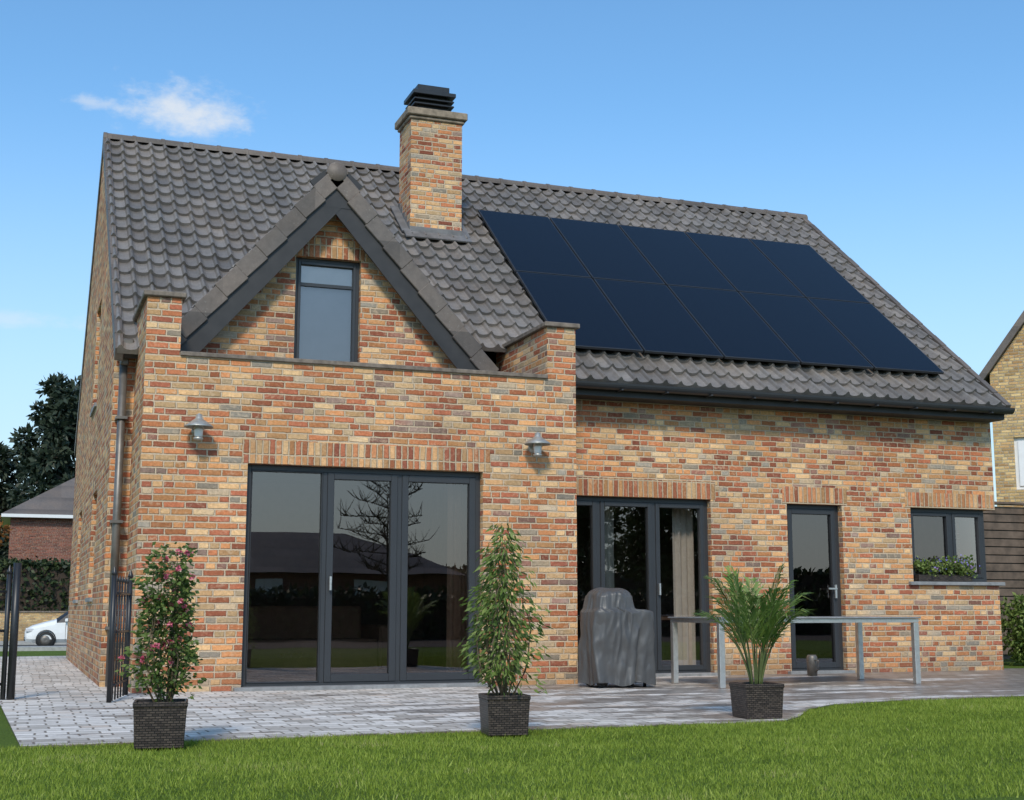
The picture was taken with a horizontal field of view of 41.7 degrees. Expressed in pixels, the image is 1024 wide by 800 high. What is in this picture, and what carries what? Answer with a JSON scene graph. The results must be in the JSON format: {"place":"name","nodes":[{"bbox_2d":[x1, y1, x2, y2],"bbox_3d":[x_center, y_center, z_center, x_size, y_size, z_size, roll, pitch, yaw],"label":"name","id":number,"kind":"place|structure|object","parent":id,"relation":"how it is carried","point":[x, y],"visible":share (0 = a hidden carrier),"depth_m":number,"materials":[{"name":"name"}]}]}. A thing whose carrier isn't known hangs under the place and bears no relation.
{"place":"outdoors","nodes":[
{"label":"outdoors","id":0,"kind":"place"},
{"bbox_2d":[0,612,65,640],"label":"brick wall","id":1,"kind":"structure","parent":0,"point":[27,619],"depth_m":56.21,"materials":[{"name":"beige brick"}]},
{"bbox_2d":[0,611,66,611],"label":"garden wall","id":2,"kind":"structure","parent":1,"relation":"on","point":[38,611],"depth_m":56.38,"materials":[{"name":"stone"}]},
{"bbox_2d":[0,641,66,650],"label":"pavement","id":3,"kind":"structure","parent":0,"point":[41,648],"depth_m":46.70,"materials":[{"name":"concrete"}]},
{"bbox_2d":[0,645,66,645],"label":"road","id":4,"kind":"structure","parent":0,"point":[36,645],"depth_m":53.26,"materials":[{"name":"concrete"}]},
{"bbox_2d":[24,611,67,645],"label":"parked car","id":5,"kind":"object","parent":4,"relation":"on","point":[50,632],"visible":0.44,"depth_m":48.71,"materials":[{"name":"white paint"}]},
{"bbox_2d":[120,338,133,365],"bbox_3d":[-4.141,-0.505,14.391,0.160,0.280,0.200,3,-9,-20],"label":"downpipe hopper","id":6,"kind":"object","parent":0,"point":[125,361],"visible":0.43,"depth_m":14.32,"materials":[{"name":"grey metal"}]},
{"bbox_2d":[189,188,311,310],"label":"dormer roof","id":7,"kind":"structure","parent":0,"point":[248,251],"depth_m":15.17,"materials":[{"name":"grey tile"}]},
{"bbox_2d":[180,174,498,370],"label":"dormer verge tiles","id":8,"kind":"object","parent":7,"relation":"on","point":[211,301],"visible":0.86,"depth_m":15.38,"materials":[{"name":"grey tile"}]},
{"bbox_2d":[247,606,387,670],"bbox_3d":[-2.632,2.894,16.419,2.200,0.750,1.100,3,-9,-20],"label":"sofa","id":9,"kind":"object","parent":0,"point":[282,637],"visible":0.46,"depth_m":16.21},
{"bbox_2d":[200,215,455,368],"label":"dormer gable wall","id":10,"kind":"structure","parent":0,"point":[392,330],"depth_m":15.51,"materials":[{"name":"brown brick"}]},
{"bbox_2d":[294,257,359,361],"bbox_3d":[-2.146,-0.992,15.487,0.760,1.256,0.070,3,-9,-20],"label":"dormer window frame","id":11,"kind":"object","parent":10,"relation":"in","point":[357,265],"visible":0.52,"depth_m":15.53,"materials":[{"name":"grey metal"}]},
{"bbox_2d":[296,261,355,361],"bbox_3d":[-2.142,-0.993,15.477,0.680,1.176,0.072,3,-9,-20],"label":"dormer window sash","id":12,"kind":"object","parent":11,"relation":"in","point":[353,307],"visible":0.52,"depth_m":15.50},
{"bbox_2d":[301,282,352,289],"bbox_3d":[-2.141,-1.313,15.525,0.610,0.037,0.033,3,-9,-20],"label":"dormer window transom","id":13,"kind":"object","parent":11,"relation":"attached to","point":[327,286],"visible":1,"depth_m":15.51,"materials":[{"name":"grey metal"}]},
{"bbox_2d":[180,170,477,369],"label":"dormer fascia","id":14,"kind":"structure","parent":10,"relation":"attached to","point":[220,318],"depth_m":15.33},
{"bbox_2d":[321,189,350,208],"bbox_3d":[-2.009,-2.364,15.385,0.500,0.340,0.001,3,-9,-20],"label":"dormer fascia apex","id":15,"kind":"object","parent":14,"relation":"attached to","point":[335,199],"visible":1,"depth_m":15.37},
{"bbox_2d":[249,472,447,667],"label":"living room walls","id":16,"kind":"structure","parent":0,"point":[284,550],"depth_m":19.39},
{"bbox_2d":[0,656,1023,747],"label":"patio","id":17,"kind":"structure","parent":0,"point":[58,700],"depth_m":11.59,"materials":[{"name":"grey stone"}]},
{"bbox_2d":[6,563,21,699],"bbox_3d":[-4.457,2.072,12.036,0.070,1.220,0.070,3,-9,-20],"label":"fence post","id":18,"kind":"object","parent":17,"relation":"on","point":[14,627],"visible":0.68,"depth_m":12.01,"materials":[{"name":"black metal"}]},
{"bbox_2d":[66,162,135,686],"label":"gable wall","id":19,"kind":"structure","parent":17,"relation":"on","point":[86,648],"depth_m":16.81,"materials":[{"name":"brick"}]},
{"bbox_2d":[85,597,91,601],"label":"gable sill","id":20,"kind":"structure","parent":19,"relation":"attached to","point":[89,599],"depth_m":16.16,"materials":[{"name":"grey stone"}]},
{"bbox_2d":[90,402,96,416],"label":"gable sill","id":21,"kind":"structure","parent":19,"relation":"attached to","point":[93,409],"depth_m":17.73,"materials":[{"name":"grey stone"}]},
{"bbox_2d":[105,364,127,686],"bbox_3d":[-4.150,1.283,14.108,0.084,3.380,0.084,3,-9,-20],"label":"downpipe","id":22,"kind":"object","parent":19,"relation":"attached to","point":[118,476],"visible":0.79,"depth_m":14.15,"materials":[{"name":"metal"}]},
{"bbox_2d":[105,416,127,629],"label":"downpipe clips","id":23,"kind":"object","parent":19,"relation":"attached to","point":[117,521],"visible":0.81,"depth_m":14.07,"materials":[{"name":"grey metal"}]},
{"bbox_2d":[106,566,133,701],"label":"garden gate","id":24,"kind":"structure","parent":17,"relation":"on","point":[113,632],"depth_m":12.05,"materials":[{"name":"black metal"}]},
{"bbox_2d":[122,296,181,692],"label":"brick pillar","id":25,"kind":"structure","parent":17,"relation":"on","point":[153,453],"depth_m":13.38,"materials":[{"name":"brown brick"}]},
{"bbox_2d":[169,356,548,691],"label":"extension front wall","id":26,"kind":"structure","parent":17,"relation":"on","point":[236,402],"depth_m":13.97,"materials":[{"name":"brown brick"}]},
{"bbox_2d":[184,413,213,439],"bbox_3d":[-3.111,0.268,13.347,0.290,0.270,0.305,3,-9,-20],"label":"wall lamp","id":27,"kind":"object","parent":26,"relation":"attached to","point":[198,425],"visible":1,"depth_m":13.30,"materials":[{"name":"silver metal"}]},
{"bbox_2d":[132,290,579,352],"bbox_3d":[-1.753,-0.834,15.064,4.745,0.053,1.700,3,-9,-20],"label":"parapet coping","id":28,"kind":"object","parent":26,"relation":"on","point":[513,341],"visible":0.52,"depth_m":14.96,"materials":[{"name":"stone"}]},
{"bbox_2d":[241,464,479,686],"bbox_3d":[-1.537,1.837,13.989,2.520,2.248,0.070,3,-9,-20],"label":"patio door frame","id":29,"kind":"object","parent":26,"relation":"attached to","point":[326,470],"visible":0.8,"depth_m":13.93,"materials":[{"name":"grey metal"}]},
{"bbox_2d":[245,470,475,683],"bbox_3d":[-1.533,1.835,13.979,2.410,2.138,0.072,3,-9,-20],"label":"patio door sash","id":30,"kind":"object","parent":29,"relation":"in","point":[389,675],"visible":0.98,"depth_m":14.02,"materials":[{"name":"grey metal"}]},
{"bbox_2d":[329,576,837,597],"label":"door handles","id":31,"kind":"object","parent":29,"relation":"attached to","point":[330,584],"depth_m":16.36,"materials":[{"name":"metal"}]},
{"bbox_2d":[180,351,547,378],"bbox_3d":[-1.532,-0.338,14.374,3.976,0.045,0.390,3,-9,-20],"label":"wall coping","id":32,"kind":"object","parent":26,"relation":"on","point":[344,363],"depth_m":14.14,"materials":[{"name":"stone"}]},
{"bbox_2d":[242,439,489,471],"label":"brick lintel","id":33,"kind":"structure","parent":26,"relation":"attached to","point":[330,454],"depth_m":14.04,"materials":[{"name":"brick"}]},
{"bbox_2d":[446,484,467,671],"bbox_3d":[-0.577,1.850,14.599,0.260,2.350,0.075,3,-9,-20],"label":"curtain","id":34,"kind":"object","parent":26,"relation":"hanging from","point":[457,519],"visible":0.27,"depth_m":14.59,"materials":[{"name":"grey fabric"}]},
{"bbox_2d":[524,432,550,456],"bbox_3d":[0.276,0.481,14.578,0.290,0.270,0.305,3,-9,-20],"label":"wall lamp","id":35,"kind":"object","parent":26,"relation":"attached to","point":[536,443],"visible":1,"depth_m":14.53,"materials":[{"name":"grey metal"}]},
{"bbox_2d":[496,327,577,684],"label":"extension right parapet","id":36,"kind":"structure","parent":17,"relation":"on","point":[549,352],"depth_m":14.79,"materials":[{"name":"brown brick"}]},
{"bbox_2d":[233,670,854,691],"bbox_3d":[0.677,3.181,15.341,8.106,0.041,1.201,6,-11,-33],"label":"door threshold","id":37,"kind":"object","parent":17,"relation":"on","point":[363,686],"depth_m":13.77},
{"bbox_2d":[578,587,655,687],"bbox_3d":[1.088,2.474,14.053,0.748,1.021,0.602,3,-9,-20],"label":"covered barbecue","id":38,"kind":"object","parent":17,"relation":"on","point":[616,643],"visible":1,"depth_m":13.82,"materials":[{"name":"fabric"}]},
{"bbox_2d":[693,564,817,718],"bbox_3d":[1.826,1.787,10.054,0.971,1.143,0.879,3,-9,-20],"label":"potted palm","id":39,"kind":"object","parent":17,"relation":"on","point":[758,698],"visible":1,"depth_m":9.94,"materials":[{"name":"plant"}]},
{"bbox_2d":[576,399,1003,674],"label":"front wall","id":40,"kind":"structure","parent":17,"relation":"on","point":[750,463],"depth_m":17.31,"materials":[{"name":"brick"}]},
{"bbox_2d":[604,506,613,587],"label":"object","id":41,"kind":"object","parent":40,"relation":"hanging from","point":[609,547],"visible":0.14,"depth_m":16.66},
{"bbox_2d":[577,496,710,672],"bbox_3d":[1.369,2.254,16.303,2.260,2.138,0.070,3,-9,-20],"label":"french door frame","id":42,"kind":"object","parent":40,"relation":"attached to","point":[653,501],"visible":0.4,"depth_m":16.47,"materials":[{"name":"grey metal"}]},
{"bbox_2d":[577,501,706,670],"bbox_3d":[1.373,2.252,16.293,2.150,2.028,0.072,3,-9,-20],"label":"french door sash","id":43,"kind":"object","parent":42,"relation":"in","point":[649,565],"visible":0.55,"depth_m":16.42,"materials":[{"name":"grey metal"}]},
{"bbox_2d":[576,477,715,498],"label":"brick lintel","id":44,"kind":"structure","parent":40,"relation":"attached to","point":[591,486],"depth_m":16.44,"materials":[{"name":"brick"}]},
{"bbox_2d":[576,388,1004,422],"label":"eaves fascia","id":45,"kind":"structure","parent":40,"relation":"attached to","point":[692,400],"depth_m":17.00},
{"bbox_2d":[123,351,495,364],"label":"roof deck","id":46,"kind":"structure","parent":45,"relation":"on","point":[491,355],"depth_m":23.52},
{"bbox_2d":[399,119,461,230],"bbox_3d":[-1.166,-2.842,19.125,0.750,2.120,0.600,3,-9,-20],"label":"chimney stack","id":47,"kind":"object","parent":46,"relation":"on","point":[430,178],"visible":0.64,"depth_m":18.90,"materials":[{"name":"brown brick"}]},
{"bbox_2d":[398,203,461,230],"bbox_3d":[-1.172,-2.430,19.079,0.770,0.795,0.598,3,-9,-20],"label":"chimney step flashing","id":48,"kind":"object","parent":47,"relation":"attached to","point":[403,214],"visible":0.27,"depth_m":18.93,"materials":[{"name":"grey metal"}]},
{"bbox_2d":[390,206,471,242],"bbox_3d":[-1.140,-2.474,18.997,0.990,0.686,0.811,3,-9,-20],"label":"chimney flashing","id":49,"kind":"object","parent":47,"relation":"attached to","point":[432,233],"visible":0.79,"depth_m":18.72,"materials":[{"name":"grey metal"}]},
{"bbox_2d":[395,106,467,132],"bbox_3d":[-1.166,-3.970,19.301,0.880,0.158,0.730,3,-9,-20],"label":"chimney cap","id":50,"kind":"object","parent":47,"relation":"on","point":[419,113],"visible":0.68,"depth_m":19.00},
{"bbox_2d":[404,84,455,110],"bbox_3d":[-1.185,-4.252,19.338,0.630,0.408,0.520,3,-9,-20],"label":"chimney cowl","id":51,"kind":"object","parent":50,"relation":"on","point":[430,97],"visible":0.73,"depth_m":19.15,"materials":[{"name":"black metal"}]},
{"bbox_2d":[112,139,760,213],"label":"roof tiles","id":52,"kind":"object","parent":46,"relation":"attached to","point":[356,167],"visible":0.02,"depth_m":20.13,"materials":[{"name":"grey tile"}]},
{"bbox_2d":[103,132,807,218],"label":"ridge","id":53,"kind":"structure","parent":46,"relation":"on","point":[375,166],"depth_m":21.03,"materials":[{"name":"tile"}]},
{"bbox_2d":[74,138,1010,455],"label":"verge tiles","id":54,"kind":"object","parent":46,"relation":"attached to","point":[808,222],"visible":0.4,"depth_m":18.93,"materials":[{"name":"grey tile"}]},
{"bbox_2d":[105,137,1009,406],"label":"roof tiles","id":55,"kind":"object","parent":46,"relation":"attached to","point":[194,224],"visible":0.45,"depth_m":17.95,"materials":[{"name":"grey tile"}]},
{"bbox_2d":[482,222,525,290],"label":"solar panel rails","id":56,"kind":"object","parent":55,"relation":"on","point":[505,259],"visible":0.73,"depth_m":18.42,"materials":[{"name":"metal"}]},
{"bbox_2d":[478,210,943,373],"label":"solar panel frames","id":57,"kind":"structure","parent":55,"relation":"on","point":[799,361],"depth_m":18.27,"materials":[{"name":"black metal"}]},
{"bbox_2d":[480,210,941,371],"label":"solar panel cells","id":58,"kind":"object","parent":57,"relation":"in","point":[656,317],"visible":0.98,"depth_m":18.76,"materials":[{"name":"blue glass"}]},
{"bbox_3d":[-1.568,-1.287,16.866,2.010,2.294,2.720,3,-9,-20],"label":"dormer","id":59,"kind":"object","parent":46,"relation":"attached to","visible":0},
{"bbox_2d":[299,286,351,361],"bbox_3d":[-2.161,-0.847,15.505,0.740,0.940,0.006,3,-9,-20],"label":"window pane","id":60,"kind":"structure","parent":59,"relation":"attached to","point":[325,323],"depth_m":15.51,"materials":[{"name":"grey glass"}]},
{"bbox_2d":[301,265,351,285],"bbox_3d":[-2.149,-1.465,15.570,0.740,0.280,0.005,3,-9,-20],"label":"window pane","id":61,"kind":"structure","parent":59,"relation":"attached to","point":[325,275],"depth_m":15.56,"materials":[{"name":"glass"}]},
{"bbox_2d":[296,237,366,261],"bbox_3d":[-2.123,-1.738,15.540,0.900,0.228,0.104,3,-9,-20],"label":"lintel dormer","id":62,"kind":"object","parent":59,"relation":"attached to","point":[332,248],"visible":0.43,"depth_m":15.51,"materials":[{"name":"brick"}]},
{"bbox_2d":[326,162,346,180],"bbox_3d":[-2.006,-2.612,15.415,0.240,0.240,0.070,3,-9,-20],"label":"ridge end disc","id":63,"kind":"object","parent":59,"relation":"attached to","point":[337,171],"visible":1,"depth_m":15.38,"materials":[{"name":"ceramic"}]},
{"bbox_2d":[576,386,993,414],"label":"gutter brackets","id":64,"kind":"object","parent":45,"relation":"attached to","point":[797,400],"visible":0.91,"depth_m":16.95,"materials":[{"name":"grey metal"}]},
{"bbox_2d":[576,380,1014,413],"bbox_3d":[3.600,-0.021,16.926,6.630,0.075,0.150,3,-9,-20],"label":"gutter","id":65,"kind":"object","parent":45,"relation":"attached to","point":[759,395],"visible":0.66,"depth_m":16.81,"materials":[{"name":"grey metal"}]},
{"bbox_2d":[782,486,846,504],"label":"brick lintel","id":66,"kind":"structure","parent":40,"relation":"attached to","point":[813,495],"depth_m":17.26,"materials":[{"name":"brick"}]},
{"bbox_2d":[787,504,843,670],"bbox_3d":[3.836,2.405,17.201,0.820,2.118,0.070,3,-9,-20],"label":"side door frame","id":67,"kind":"object","parent":40,"relation":"attached to","point":[822,507],"visible":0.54,"depth_m":17.30,"materials":[{"name":"grey metal"}]},
{"bbox_2d":[787,508,839,667],"bbox_3d":[3.840,2.403,17.191,0.710,2.008,0.072,3,-9,-20],"label":"side door sash","id":68,"kind":"object","parent":67,"relation":"attached to","point":[835,663],"visible":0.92,"depth_m":17.19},
{"bbox_2d":[912,554,980,581],"bbox_3d":[5.717,2.220,17.803,1.054,0.369,0.388,3,-9,-20],"label":"window flower box","id":69,"kind":"object","parent":40,"relation":"attached to","point":[963,565],"visible":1,"depth_m":17.78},
{"bbox_2d":[910,508,986,581],"bbox_3d":[5.802,1.948,18.006,1.250,0.968,0.070,3,-9,-20],"label":"corner window frame","id":70,"kind":"object","parent":40,"relation":"attached to","point":[956,511],"visible":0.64,"depth_m":18.09,"materials":[{"name":"grey metal"}]},
{"bbox_2d":[910,512,983,577],"bbox_3d":[5.805,1.947,17.996,1.140,0.858,0.072,3,-9,-20],"label":"corner window sash","id":71,"kind":"object","parent":70,"relation":"attached to","point":[977,517],"visible":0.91,"depth_m":18.03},
{"bbox_2d":[955,517,975,573],"bbox_3d":[6.227,2.029,18.520,0.072,0.858,0.480,3,-9,-20],"label":"corner window side sash","id":72,"kind":"object","parent":70,"relation":"attached to","point":[972,535],"visible":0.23,"depth_m":18.32,"materials":[{"name":"grey metal"}]},
{"bbox_2d":[955,519,971,573],"bbox_3d":[6.233,2.026,18.522,0.001,0.753,0.380,3,-9,-20],"label":"corner window side glass","id":73,"kind":"object","parent":72,"relation":"attached to","point":[963,538],"visible":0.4,"depth_m":18.55,"materials":[{"name":"glass"}]},
{"bbox_2d":[904,492,994,509],"bbox_3d":[5.846,1.358,18.032,1.447,0.198,0.104,3,-9,-20],"label":"lintel corner window","id":74,"kind":"structure","parent":40,"relation":"attached to","point":[944,500],"depth_m":17.98,"materials":[{"name":"brick"}]},
{"bbox_2d":[909,581,1004,585],"bbox_3d":[5.760,2.491,18.181,1.510,0.046,0.880,3,-9,-20],"label":"window sill","id":75,"kind":"structure","parent":40,"relation":"attached to","point":[960,583],"depth_m":17.80,"materials":[{"name":"grey stone"}]},
{"bbox_2d":[668,616,920,687],"bbox_3d":[3.070,2.716,14.606,2.480,0.713,1.140,3,-9,-20],"label":"garden table","id":76,"kind":"object","parent":17,"relation":"on","point":[858,621],"visible":0.87,"depth_m":14.49,"materials":[{"name":"metal"}]},
{"bbox_2d":[806,655,819,675],"bbox_3d":[3.633,3.207,16.242,0.130,0.250,0.210,0,-9,2],"label":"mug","id":77,"kind":"object","parent":17,"relation":"on","point":[812,660],"visible":1,"depth_m":16.23,"materials":[{"name":"metal"}]},
{"bbox_2d":[0,651,1023,799],"bbox_3d":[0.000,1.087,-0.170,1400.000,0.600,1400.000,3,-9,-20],"label":"ground","id":78,"kind":"structure","parent":0,"point":[7,738],"depth_m":6.82,"materials":[{"name":"green plant"}]},
{"bbox_2d":[0,565,12,699],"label":"garden fence","id":79,"kind":"object","parent":78,"relation":"on","point":[7,591],"visible":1,"depth_m":12.00,"materials":[{"name":"black metal"}]},
{"bbox_2d":[0,516,12,558],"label":"autumn tree","id":80,"kind":"object","parent":78,"relation":"on","point":[4,531],"visible":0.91,"depth_m":58.44,"materials":[{"name":"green plant"}]},
{"bbox_2d":[0,441,33,560],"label":"pine tree","id":81,"kind":"object","parent":78,"relation":"on","point":[8,467],"visible":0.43,"depth_m":83.64,"materials":[{"name":"green plant"}]},
{"bbox_2d":[0,556,70,610],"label":"hedge","id":82,"kind":"object","parent":78,"relation":"on","point":[45,584],"visible":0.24,"depth_m":57.33,"materials":[{"name":"plant"}]},
{"bbox_2d":[0,372,80,547],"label":"tree","id":83,"kind":"object","parent":78,"relation":"on","point":[55,420],"visible":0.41,"depth_m":78.85,"materials":[{"name":"green plant"}]},
{"bbox_2d":[8,514,72,563],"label":"walls","id":84,"kind":"structure","parent":78,"relation":"on","point":[40,538],"depth_m":62.08,"materials":[{"name":"red brick"}]},
{"bbox_2d":[1,513,72,527],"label":"eaves","id":85,"kind":"object","parent":84,"relation":"on","point":[6,518],"visible":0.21,"depth_m":61.86,"materials":[{"name":"white paint"}]},
{"bbox_2d":[3,478,74,514],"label":"hipped roof","id":86,"kind":"structure","parent":85,"relation":"on","point":[58,500],"depth_m":62.91,"materials":[{"name":"tile"}]},
{"bbox_2d":[114,542,206,748],"bbox_3d":[-2.073,1.435,7.951,0.536,1.191,0.499,3,-9,-20],"label":"rose bush","id":87,"kind":"object","parent":78,"relation":"on","point":[160,721],"visible":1,"depth_m":7.86,"materials":[{"name":"green plant"}]},
{"bbox_2d":[457,523,551,735],"bbox_3d":[-0.059,1.468,8.762,0.555,1.376,0.616,7,-11,-39],"label":"potted shrub","id":88,"kind":"object","parent":78,"relation":"on","point":[503,712],"visible":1,"depth_m":8.68,"materials":[{"name":"green plant"}]},
{"bbox_2d":[983,501,1023,658],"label":"timber fence","id":89,"kind":"object","parent":78,"relation":"on","point":[1004,538],"depth_m":21.07,"materials":[{"name":"brown wood"}]},
{"bbox_2d":[990,325,1023,506],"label":"gable wall","id":90,"kind":"structure","parent":78,"relation":"on","point":[1007,378],"depth_m":29.64,"materials":[{"name":"yellow brick"}]},
{"bbox_2d":[1014,437,1023,489],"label":"window frame","id":91,"kind":"object","parent":90,"relation":"attached to","point":[1016,440],"visible":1,"depth_m":29.52,"materials":[{"name":"white paint"}]},
{"bbox_2d":[1018,441,1023,485],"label":"roller shutter","id":92,"kind":"object","parent":91,"relation":"attached to","point":[1021,455],"visible":1,"depth_m":29.46,"materials":[{"name":"plastic"}]},
{"bbox_2d":[1000,592,1023,665],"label":"shrub","id":93,"kind":"object","parent":78,"relation":"on","point":[1015,618],"visible":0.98,"depth_m":19.43,"materials":[{"name":"green plant"}]},
{"bbox_2d":[0,0,1023,506],"label":"sky","id":94,"kind":"structure","parent":0,"point":[896,127],"materials":[{"name":"blue"}]},
{"bbox_2d":[672,508,695,664],"bbox_3d":[2.159,2.213,16.919,0.300,2.350,0.080,3,-9,-20],"label":"curtain","id":95,"kind":"object","parent":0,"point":[683,564],"visible":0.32,"depth_m":16.91,"materials":[{"name":"beige fabric"}]},
{"bbox_2d":[577,506,945,661],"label":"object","id":96,"kind":"structure","parent":0,"point":[811,566],"depth_m":21.12,"materials":[{"name":"glass"}]},
{"bbox_2d":[979,311,1023,383],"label":"roof slope","id":97,"kind":"structure","parent":0,"point":[999,352],"depth_m":29.79,"materials":[{"name":"tile"}]},
{"bbox_3d":[4.795,0.619,22.687,0.320,7.380,8.600,3,-9,-20],"label":"right gable wall","id":98,"kind":"object","parent":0,"visible":0},
{"bbox_2d":[973,518,977,573],"bbox_3d":[6.237,2.029,18.523,0.070,0.968,0.590,3,-9,-20],"label":"corner window side frame","id":99,"kind":"object","parent":98,"relation":"in","point":[975,544],"visible":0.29,"depth_m":18.27,"materials":[{"name":"grey metal"}]}
]}

